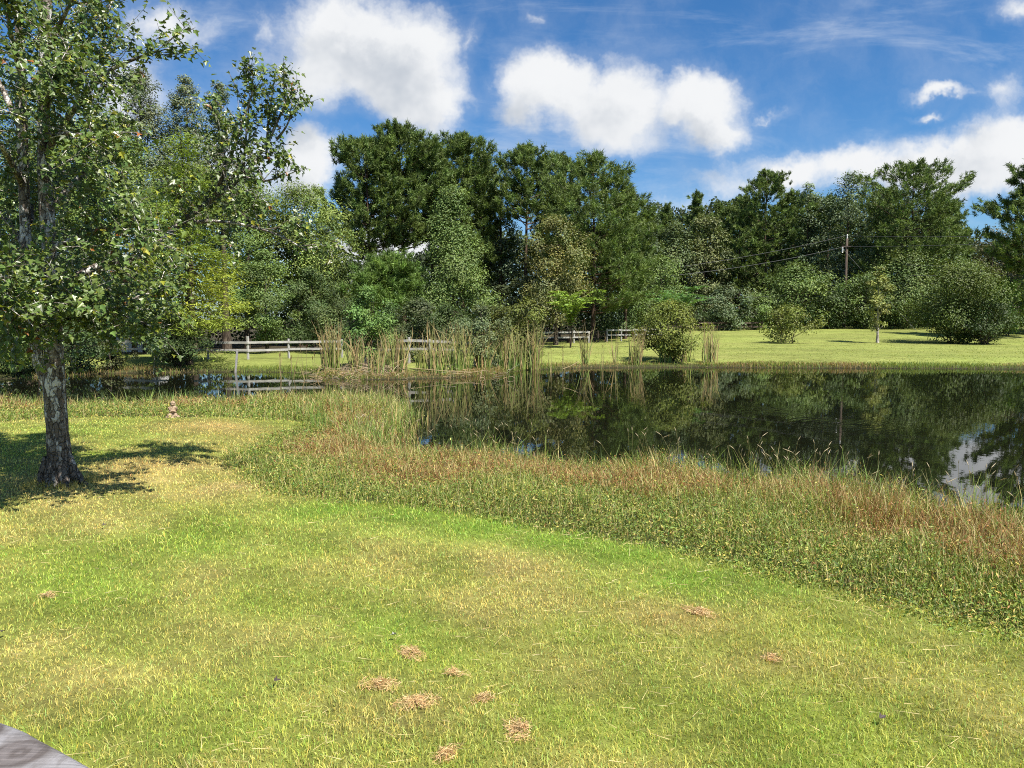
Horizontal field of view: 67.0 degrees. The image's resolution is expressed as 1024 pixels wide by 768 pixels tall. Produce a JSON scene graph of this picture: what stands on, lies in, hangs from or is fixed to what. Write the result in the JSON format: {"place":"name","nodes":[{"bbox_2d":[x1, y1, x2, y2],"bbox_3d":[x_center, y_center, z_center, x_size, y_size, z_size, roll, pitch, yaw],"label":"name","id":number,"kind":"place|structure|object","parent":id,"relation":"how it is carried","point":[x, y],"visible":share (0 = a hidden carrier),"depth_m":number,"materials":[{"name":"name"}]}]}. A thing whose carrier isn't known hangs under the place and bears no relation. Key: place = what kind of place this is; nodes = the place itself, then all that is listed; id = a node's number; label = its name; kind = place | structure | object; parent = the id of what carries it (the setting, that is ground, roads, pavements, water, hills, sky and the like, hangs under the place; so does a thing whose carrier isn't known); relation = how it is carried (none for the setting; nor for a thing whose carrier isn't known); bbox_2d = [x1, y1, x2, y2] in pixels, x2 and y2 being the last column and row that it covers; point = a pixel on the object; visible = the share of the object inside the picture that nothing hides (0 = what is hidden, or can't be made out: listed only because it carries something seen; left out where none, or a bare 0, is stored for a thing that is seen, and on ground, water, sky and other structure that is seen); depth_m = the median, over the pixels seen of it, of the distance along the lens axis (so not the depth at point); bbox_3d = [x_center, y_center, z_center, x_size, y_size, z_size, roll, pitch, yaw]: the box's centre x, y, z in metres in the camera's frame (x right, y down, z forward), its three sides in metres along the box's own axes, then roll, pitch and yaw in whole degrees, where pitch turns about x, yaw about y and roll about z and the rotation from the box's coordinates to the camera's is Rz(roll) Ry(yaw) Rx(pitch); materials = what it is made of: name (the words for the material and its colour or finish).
{"place":"outdoors","nodes":[
{"label":"outdoors","id":0,"kind":"place"},
{"bbox_2d":[0,319,1023,767],"bbox_3d":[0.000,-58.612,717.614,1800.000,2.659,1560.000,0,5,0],"label":"ground","id":1,"kind":"structure","parent":0,"point":[890,337],"depth_m":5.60,"materials":[{"name":"green plant"}]},
{"bbox_2d":[0,723,87,767],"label":"deck handrail","id":2,"kind":"object","parent":1,"relation":"on","point":[20,749],"visible":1,"depth_m":1.14,"materials":[{"name":"grey wood"}]},
{"bbox_2d":[0,58,93,259],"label":"broadleaf tree","id":3,"kind":"object","parent":1,"relation":"on","point":[2,101],"visible":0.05,"depth_m":48.55,"materials":[{"name":"green plant"}]},
{"bbox_2d":[0,214,143,357],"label":"broadleaf tree","id":4,"kind":"object","parent":1,"relation":"on","point":[66,227],"visible":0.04,"depth_m":44.23,"materials":[{"name":"green plant"}]},
{"bbox_2d":[63,321,113,372],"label":"shrub","id":5,"kind":"object","parent":1,"relation":"on","point":[86,365],"visible":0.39,"depth_m":37.03,"materials":[{"name":"green plant"}]},
{"bbox_2d":[35,104,169,356],"bbox_3d":[-24.683,-9.145,46.357,7.422,15.296,6.801,0,5,0],"label":"broadleaf tree","id":6,"kind":"object","parent":1,"relation":"on","point":[137,161],"visible":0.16,"depth_m":46.11,"materials":[{"name":"green plant"}]},
{"bbox_2d":[92,339,140,370],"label":"shrub","id":7,"kind":"object","parent":1,"relation":"on","point":[121,360],"visible":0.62,"depth_m":38.50,"materials":[{"name":"green plant"}]},
{"bbox_2d":[82,212,180,353],"bbox_3d":[-24.037,-6.631,48.793,6.203,9.847,7.440,-4,6,-37],"label":"broadleaf tree","id":8,"kind":"object","parent":1,"relation":"on","point":[124,331],"visible":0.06,"depth_m":48.91,"materials":[{"name":"green plant"}]},
{"bbox_2d":[108,67,187,351],"bbox_3d":[-24.690,-11.362,51.189,5.388,18.796,5.359,3,6,30],"label":"broadleaf tree","id":9,"kind":"object","parent":1,"relation":"on","point":[148,115],"visible":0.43,"depth_m":50.66,"materials":[{"name":"green plant"}]},
{"bbox_2d":[0,0,348,487],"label":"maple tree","id":10,"kind":"object","parent":1,"relation":"on","point":[25,288],"visible":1,"depth_m":9.23,"materials":[{"name":"green plant"}]},
{"bbox_2d":[138,311,214,367],"bbox_3d":[-17.342,-2.200,39.207,3.615,3.184,3.689,-5,7,-45],"label":"shrub","id":11,"kind":"object","parent":1,"relation":"on","point":[185,345],"visible":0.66,"depth_m":39.10,"materials":[{"name":"green plant"}]},
{"bbox_2d":[155,74,218,348],"bbox_3d":[-21.886,-11.375,52.218,4.459,18.622,3.643,0,5,0],"label":"broadleaf tree","id":12,"kind":"object","parent":1,"relation":"on","point":[182,103],"visible":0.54,"depth_m":51.31,"materials":[{"name":"green plant"}]},
{"bbox_2d":[119,128,260,366],"bbox_3d":[-17.194,-7.118,40.761,8.599,12.559,9.207,0,5,0],"label":"cypress tree","id":13,"kind":"object","parent":1,"relation":"on","point":[213,274],"visible":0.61,"depth_m":40.10,"materials":[{"name":"green plant"}]},
{"bbox_2d":[197,81,241,348],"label":"broadleaf tree","id":14,"kind":"object","parent":1,"relation":"on","point":[226,336],"visible":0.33,"depth_m":52.80,"materials":[{"name":"green plant"}]},
{"bbox_2d":[106,336,342,358],"bbox_3d":[-16.908,-2.045,44.776,13.894,1.476,1.784,0,5,0],"label":"rail fence","id":15,"kind":"object","parent":1,"relation":"on","point":[248,342],"visible":0.42,"depth_m":44.42,"materials":[{"name":"white wood"}]},
{"bbox_2d":[192,166,296,347],"bbox_3d":[-19.853,-9.083,56.150,6.426,13.305,7.451,4,6,39],"label":"broadleaf tree","id":16,"kind":"object","parent":1,"relation":"on","point":[251,237],"visible":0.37,"depth_m":56.10,"materials":[{"name":"green plant"}]},
{"bbox_2d":[235,249,302,352],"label":"broadleaf tree","id":17,"kind":"object","parent":1,"relation":"on","point":[256,274],"visible":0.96,"depth_m":49.27,"materials":[{"name":"green plant"}]},
{"bbox_2d":[246,180,367,346],"bbox_3d":[-16.244,-9.142,59.529,9.452,12.827,7.478,0,5,0],"label":"broadleaf tree","id":18,"kind":"object","parent":1,"relation":"on","point":[295,191],"visible":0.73,"depth_m":58.56,"materials":[{"name":"green plant"}]},
{"bbox_2d":[276,265,341,350],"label":"broadleaf tree","id":19,"kind":"object","parent":1,"relation":"on","point":[307,272],"visible":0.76,"depth_m":52.58,"materials":[{"name":"green plant"}]},
{"bbox_2d":[297,289,351,352],"bbox_3d":[-11.742,-3.968,49.607,3.666,4.381,3.784,-2,5,-23],"label":"shrub","id":20,"kind":"object","parent":1,"relation":"on","point":[324,312],"visible":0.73,"depth_m":49.41,"materials":[{"name":"green plant"}]},
{"bbox_2d":[291,212,357,317],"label":"broadleaf tree","id":21,"kind":"object","parent":1,"relation":"on","point":[341,272],"visible":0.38,"depth_m":63.01,"materials":[{"name":"green plant"}]},
{"bbox_2d":[314,317,359,371],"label":"cattail clump","id":22,"kind":"object","parent":1,"relation":"on","point":[333,361],"visible":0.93,"depth_m":36.87,"materials":[{"name":"plant"}]},
{"bbox_2d":[342,329,369,372],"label":"cattail clump","id":23,"kind":"object","parent":1,"relation":"on","point":[353,359],"visible":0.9,"depth_m":35.91,"materials":[{"name":"plant"}]},
{"bbox_2d":[336,284,401,365],"bbox_3d":[-7.204,-2.816,38.520,3.298,4.288,3.031,-2,5,-26],"label":"shrub","id":24,"kind":"object","parent":1,"relation":"on","point":[368,319],"visible":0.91,"depth_m":38.02,"materials":[{"name":"green plant"}]},
{"bbox_2d":[361,339,387,375],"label":"cattail clump","id":25,"kind":"object","parent":1,"relation":"on","point":[378,367],"visible":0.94,"depth_m":34.95,"materials":[{"name":"plant"}]},
{"bbox_2d":[311,131,437,335],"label":"pine tree","id":26,"kind":"object","parent":1,"relation":"on","point":[351,148],"visible":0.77,"depth_m":68.90,"materials":[{"name":"green plant"}]},
{"bbox_2d":[358,674,402,692],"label":"grass clippings","id":27,"kind":"object","parent":1,"relation":"on","point":[379,682],"depth_m":4.68,"materials":[{"name":"plant"}]},
{"bbox_2d":[335,246,430,315],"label":"pine tree","id":28,"kind":"object","parent":1,"relation":"on","point":[393,273],"visible":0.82,"depth_m":55.29,"materials":[{"name":"green plant"}]},
{"bbox_2d":[365,311,420,358],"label":"shrub","id":29,"kind":"object","parent":1,"relation":"on","point":[389,336],"visible":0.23,"depth_m":40.88,"materials":[{"name":"green plant"}]},
{"bbox_2d":[379,328,421,371],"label":"cattail clump","id":30,"kind":"object","parent":1,"relation":"on","point":[396,353],"visible":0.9,"depth_m":35.86,"materials":[{"name":"plant"}]},
{"bbox_2d":[345,117,461,333],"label":"pine tree","id":31,"kind":"object","parent":1,"relation":"on","point":[395,136],"visible":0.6,"depth_m":71.01,"materials":[{"name":"green plant"}]},
{"bbox_2d":[372,296,447,361],"bbox_3d":[-5.351,-2.875,41.431,4.056,3.670,3.562,0,5,0],"label":"shrub","id":32,"kind":"object","parent":1,"relation":"on","point":[421,306],"visible":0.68,"depth_m":40.66,"materials":[{"name":"green plant"}]},
{"bbox_2d":[394,640,426,661],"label":"grass clippings","id":33,"kind":"object","parent":1,"relation":"on","point":[413,650],"depth_m":5.11,"materials":[{"name":"plant"}]},
{"bbox_2d":[392,692,441,712],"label":"grass clippings","id":34,"kind":"object","parent":1,"relation":"on","point":[418,698],"depth_m":4.45,"materials":[{"name":"plant"}]},
{"bbox_2d":[413,338,435,370],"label":"cattail clump","id":35,"kind":"object","parent":1,"relation":"on","point":[421,357],"visible":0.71,"depth_m":36.58,"materials":[{"name":"plant"}]},
{"bbox_2d":[394,134,467,325],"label":"pine tree","id":36,"kind":"object","parent":1,"relation":"on","point":[426,180],"visible":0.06,"depth_m":76.41,"materials":[{"name":"green plant"}]},
{"bbox_2d":[413,318,458,374],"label":"cattail clump","id":37,"kind":"object","parent":1,"relation":"on","point":[434,358],"visible":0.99,"depth_m":35.54,"materials":[{"name":"plant"}]},
{"bbox_2d":[297,356,578,380],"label":"fallen reeds","id":38,"kind":"object","parent":1,"relation":"on","point":[365,368],"visible":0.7,"depth_m":35.27,"materials":[{"name":"plant"}]},
{"bbox_2d":[426,742,464,764],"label":"grass clippings","id":39,"kind":"object","parent":1,"relation":"on","point":[449,753],"depth_m":3.92,"materials":[{"name":"plant"}]},
{"bbox_2d":[424,302,475,361],"bbox_3d":[-3.317,-2.689,41.118,3.162,3.384,3.880,0,5,0],"label":"shrub","id":40,"kind":"object","parent":1,"relation":"on","point":[444,309],"visible":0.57,"depth_m":41.00,"materials":[{"name":"green plant"}]},
{"bbox_2d":[404,181,508,345],"bbox_3d":[-4.313,-9.063,58.905,8.194,12.778,7.933,0,5,0],"label":"broadleaf tree","id":41,"kind":"object","parent":1,"relation":"on","point":[460,271],"visible":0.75,"depth_m":58.52,"materials":[{"name":"green plant"}]},
{"bbox_2d":[405,129,513,313],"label":"pine tree","id":42,"kind":"object","parent":1,"relation":"on","point":[458,148],"visible":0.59,"depth_m":73.34,"materials":[{"name":"green plant"}]},
{"bbox_2d":[439,322,487,371],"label":"cattail clump","id":43,"kind":"object","parent":1,"relation":"on","point":[455,359],"visible":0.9,"depth_m":36.84,"materials":[{"name":"plant"}]},
{"bbox_2d":[445,303,512,367],"bbox_3d":[-1.690,-2.326,38.916,3.696,3.475,2.982,-2,5,-23],"label":"shrub","id":44,"kind":"object","parent":1,"relation":"on","point":[481,314],"visible":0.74,"depth_m":38.31,"materials":[{"name":"green plant"}]},
{"bbox_2d":[465,325,502,368],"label":"cattail clump","id":45,"kind":"object","parent":1,"relation":"on","point":[482,361],"visible":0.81,"depth_m":37.99,"materials":[{"name":"plant"}]},
{"bbox_2d":[447,161,520,335],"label":"pine tree","id":46,"kind":"object","parent":1,"relation":"on","point":[491,275],"visible":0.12,"depth_m":80.03,"materials":[{"name":"green plant"}]},
{"bbox_2d":[475,154,523,333],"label":"broadleaf tree","id":47,"kind":"object","parent":1,"relation":"on","point":[505,263],"visible":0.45,"depth_m":78.94,"materials":[{"name":"green plant"}]},
{"bbox_2d":[483,322,524,369],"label":"cattail clump","id":48,"kind":"object","parent":1,"relation":"on","point":[505,357],"visible":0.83,"depth_m":39.11,"materials":[{"name":"plant"}]},
{"bbox_2d":[0,142,1023,344],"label":"woods","id":49,"kind":"object","parent":1,"relation":"on","point":[419,256],"visible":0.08,"depth_m":90.64,"materials":[{"name":"green plant"}]},
{"bbox_2d":[0,385,1023,641],"bbox_3d":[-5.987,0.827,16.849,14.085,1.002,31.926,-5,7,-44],"label":"bank weeds","id":50,"kind":"object","parent":1,"relation":"on","point":[936,546],"visible":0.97,"depth_m":9.18,"materials":[{"name":"green plant"}]},
{"bbox_2d":[484,296,549,362],"bbox_3d":[0.142,-2.820,42.131,3.718,3.874,3.705,0,5,0],"label":"shrub","id":51,"kind":"object","parent":1,"relation":"on","point":[500,312],"visible":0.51,"depth_m":41.42,"materials":[{"name":"green plant"}]},
{"bbox_2d":[506,333,533,368],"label":"cattail clump","id":52,"kind":"object","parent":1,"relation":"on","point":[523,356],"visible":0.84,"depth_m":40.35,"materials":[{"name":"plant"}]},
{"bbox_2d":[494,275,546,340],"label":"shrub","id":53,"kind":"object","parent":1,"relation":"on","point":[526,279],"visible":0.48,"depth_m":65.38,"materials":[{"name":"green plant"}]},
{"bbox_2d":[502,716,538,743],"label":"grass clippings","id":54,"kind":"object","parent":1,"relation":"on","point":[517,726],"depth_m":4.15,"materials":[{"name":"plant"}]},
{"bbox_2d":[489,139,566,333],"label":"pine tree","id":55,"kind":"object","parent":1,"relation":"on","point":[519,184],"visible":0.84,"depth_m":72.68,"materials":[{"name":"green plant"}]},
{"bbox_2d":[520,320,557,369],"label":"cattail clump","id":56,"kind":"object","parent":1,"relation":"on","point":[533,362],"visible":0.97,"depth_m":40.34,"materials":[{"name":"plant"}]},
{"bbox_2d":[523,150,590,338],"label":"pine tree","id":57,"kind":"object","parent":1,"relation":"on","point":[570,178],"visible":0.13,"depth_m":75.75,"materials":[{"name":"green plant"}]},
{"bbox_2d":[515,213,602,344],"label":"broadleaf tree","id":58,"kind":"object","parent":1,"relation":"on","point":[556,317],"visible":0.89,"depth_m":61.78,"materials":[{"name":"green plant"}]},
{"bbox_2d":[545,289,606,347],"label":"frond tree","id":59,"kind":"object","parent":1,"relation":"on","point":[571,310],"visible":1,"depth_m":57.51,"materials":[{"name":"green plant"}]},
{"bbox_2d":[573,319,596,364],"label":"cattail clump","id":60,"kind":"object","parent":1,"relation":"on","point":[583,359],"visible":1,"depth_m":42.62,"materials":[{"name":"plant"}]},
{"bbox_2d":[518,148,670,341],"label":"pine tree","id":61,"kind":"object","parent":1,"relation":"on","point":[595,160],"visible":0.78,"depth_m":66.97,"materials":[{"name":"green plant"}]},
{"bbox_2d":[567,296,639,338],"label":"shrub","id":62,"kind":"object","parent":1,"relation":"on","point":[611,321],"visible":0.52,"depth_m":74.58,"materials":[{"name":"green plant"}]},
{"bbox_2d":[587,189,661,338],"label":"pine tree","id":63,"kind":"object","parent":1,"relation":"on","point":[644,245],"visible":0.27,"depth_m":73.02,"materials":[{"name":"green plant"}]},
{"bbox_2d":[600,290,664,335],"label":"shrub","id":64,"kind":"object","parent":1,"relation":"on","point":[630,314],"visible":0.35,"depth_m":78.53,"materials":[{"name":"green plant"}]},
{"bbox_2d":[627,327,646,364],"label":"cattail clump","id":65,"kind":"object","parent":1,"relation":"on","point":[637,356],"visible":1,"depth_m":43.04,"materials":[{"name":"plant"}]},
{"bbox_2d":[628,253,693,330],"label":"broadleaf tree","id":66,"kind":"object","parent":1,"relation":"on","point":[660,273],"visible":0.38,"depth_m":82.33,"materials":[{"name":"green plant"}]},
{"bbox_2d":[656,201,684,324],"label":"pine tree","id":67,"kind":"object","parent":1,"relation":"on","point":[665,215],"visible":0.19,"depth_m":119.80,"materials":[{"name":"green plant"}]},
{"bbox_2d":[627,298,714,361],"bbox_3d":[9.014,-3.011,44.373,4.846,3.821,3.579,2,5,25],"label":"shrub","id":68,"kind":"object","parent":1,"relation":"on","point":[678,346],"visible":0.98,"depth_m":43.72,"materials":[{"name":"green plant"}]},
{"bbox_2d":[645,285,711,330],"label":"frond tree","id":69,"kind":"object","parent":1,"relation":"on","point":[687,298],"visible":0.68,"depth_m":57.31,"materials":[{"name":"green plant"}]},
{"bbox_2d":[656,218,703,324],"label":"broadleaf tree","id":70,"kind":"object","parent":1,"relation":"on","point":[674,237],"visible":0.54,"depth_m":106.06,"materials":[{"name":"green plant"}]},
{"bbox_2d":[677,189,718,316],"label":"pine tree","id":71,"kind":"object","parent":1,"relation":"on","point":[696,206],"visible":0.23,"depth_m":121.54,"materials":[{"name":"green plant"}]},
{"bbox_2d":[677,212,736,313],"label":"broadleaf tree","id":72,"kind":"object","parent":1,"relation":"on","point":[704,259],"visible":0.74,"depth_m":106.11,"materials":[{"name":"green plant"}]},
{"bbox_2d":[701,322,724,362],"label":"cattail clump","id":73,"kind":"object","parent":1,"relation":"on","point":[711,352],"visible":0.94,"depth_m":44.00,"materials":[{"name":"plant"}]},
{"bbox_2d":[699,199,737,308],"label":"pine tree","id":74,"kind":"object","parent":1,"relation":"on","point":[719,207],"visible":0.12,"depth_m":123.39,"materials":[{"name":"green plant"}]},
{"bbox_2d":[698,282,760,330],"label":"shrub","id":75,"kind":"object","parent":1,"relation":"on","point":[723,310],"visible":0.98,"depth_m":86.62,"materials":[{"name":"green plant"}]},
{"bbox_2d":[705,195,772,308],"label":"pine tree","id":76,"kind":"object","parent":1,"relation":"on","point":[735,219],"visible":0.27,"depth_m":118.21,"materials":[{"name":"green plant"}]},
{"bbox_2d":[731,290,779,329],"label":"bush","id":77,"kind":"object","parent":1,"relation":"on","point":[760,318],"visible":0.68,"depth_m":89.16,"materials":[{"name":"green plant"}]},
{"bbox_2d":[707,167,828,306],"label":"pine tree","id":78,"kind":"object","parent":1,"relation":"on","point":[762,183],"visible":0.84,"depth_m":106.79,"materials":[{"name":"green plant"}]},
{"bbox_2d":[760,192,819,308],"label":"pine tree","id":79,"kind":"object","parent":1,"relation":"on","point":[792,254],"visible":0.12,"depth_m":115.70,"materials":[{"name":"green plant"}]},
{"bbox_2d":[757,302,827,343],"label":"shrub","id":80,"kind":"object","parent":1,"relation":"on","point":[781,330],"visible":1,"depth_m":65.41,"materials":[{"name":"green plant"}]},
{"bbox_2d":[754,262,840,328],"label":"broadleaf tree","id":81,"kind":"object","parent":1,"relation":"on","point":[796,279],"visible":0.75,"depth_m":89.67,"materials":[{"name":"green plant"}]},
{"bbox_2d":[780,181,837,304],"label":"broadleaf tree","id":82,"kind":"object","parent":1,"relation":"on","point":[808,186],"visible":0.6,"depth_m":105.27,"materials":[{"name":"green plant"}]},
{"bbox_2d":[790,193,869,307],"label":"pine tree","id":83,"kind":"object","parent":1,"relation":"on","point":[836,206],"visible":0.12,"depth_m":115.43,"materials":[{"name":"green plant"}]},
{"bbox_2d":[806,290,860,328],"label":"shrub","id":84,"kind":"object","parent":1,"relation":"on","point":[829,298],"visible":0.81,"depth_m":90.66,"materials":[{"name":"green plant"}]},
{"bbox_2d":[810,169,894,305],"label":"broadleaf tree","id":85,"kind":"object","parent":1,"relation":"on","point":[847,212],"visible":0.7,"depth_m":103.15,"materials":[{"name":"green plant"}]},
{"bbox_2d":[825,271,907,328],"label":"broadleaf tree","id":86,"kind":"object","parent":1,"relation":"on","point":[863,320],"visible":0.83,"depth_m":90.73,"materials":[{"name":"green plant"}]},
{"bbox_2d":[864,266,896,342],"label":"sapling","id":87,"kind":"object","parent":1,"relation":"on","point":[876,301],"visible":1,"depth_m":66.43,"materials":[{"name":"green plant"}]},
{"bbox_2d":[839,187,924,307],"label":"pine tree","id":88,"kind":"object","parent":1,"relation":"on","point":[892,210],"visible":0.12,"depth_m":109.52,"materials":[{"name":"green plant"}]},
{"bbox_2d":[838,156,981,294],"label":"pine tree","id":89,"kind":"object","parent":1,"relation":"on","point":[943,196],"visible":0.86,"depth_m":94.26,"materials":[{"name":"green plant"}]},
{"bbox_2d":[858,248,964,328],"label":"broadleaf tree","id":90,"kind":"object","parent":1,"relation":"on","point":[910,288],"visible":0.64,"depth_m":90.30,"materials":[{"name":"green plant"}]},
{"bbox_2d":[895,199,974,300],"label":"pine tree","id":91,"kind":"object","parent":1,"relation":"on","point":[968,228],"visible":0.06,"depth_m":101.30,"materials":[{"name":"green plant"}]},
{"bbox_2d":[893,256,1023,343],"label":"shrub","id":92,"kind":"object","parent":1,"relation":"on","point":[945,314],"visible":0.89,"depth_m":64.63,"materials":[{"name":"green plant"}]},
{"bbox_2d":[947,296,1023,344],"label":"shrub","id":93,"kind":"object","parent":1,"relation":"on","point":[1003,320],"visible":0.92,"depth_m":63.20,"materials":[{"name":"green plant"}]},
{"bbox_2d":[962,223,1023,322],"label":"broadleaf tree","id":94,"kind":"object","parent":1,"relation":"on","point":[981,249],"visible":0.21,"depth_m":87.35,"materials":[{"name":"green plant"}]},
{"bbox_2d":[970,158,1023,274],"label":"pine tree","id":95,"kind":"object","parent":1,"relation":"on","point":[1014,260],"visible":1,"depth_m":73.43,"materials":[{"name":"green plant"}]},
{"bbox_2d":[983,276,1023,335],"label":"shrub","id":96,"kind":"object","parent":1,"relation":"on","point":[1015,286],"visible":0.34,"depth_m":77.21,"materials":[{"name":"green plant"}]},
{"bbox_2d":[0,368,1023,518],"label":"pond water","id":97,"kind":"structure","parent":0,"point":[942,421],"depth_m":22.50,"materials":[{"name":"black liquid"}]},
{"bbox_2d":[0,0,1023,318],"label":"sky","id":98,"kind":"structure","parent":0,"point":[705,96],"materials":[{"name":"blue"}]},
{"bbox_2d":[1,327,1023,379],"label":"bank grass","id":99,"kind":"structure","parent":0,"point":[786,364],"depth_m":42.19,"materials":[{"name":"green plant"}]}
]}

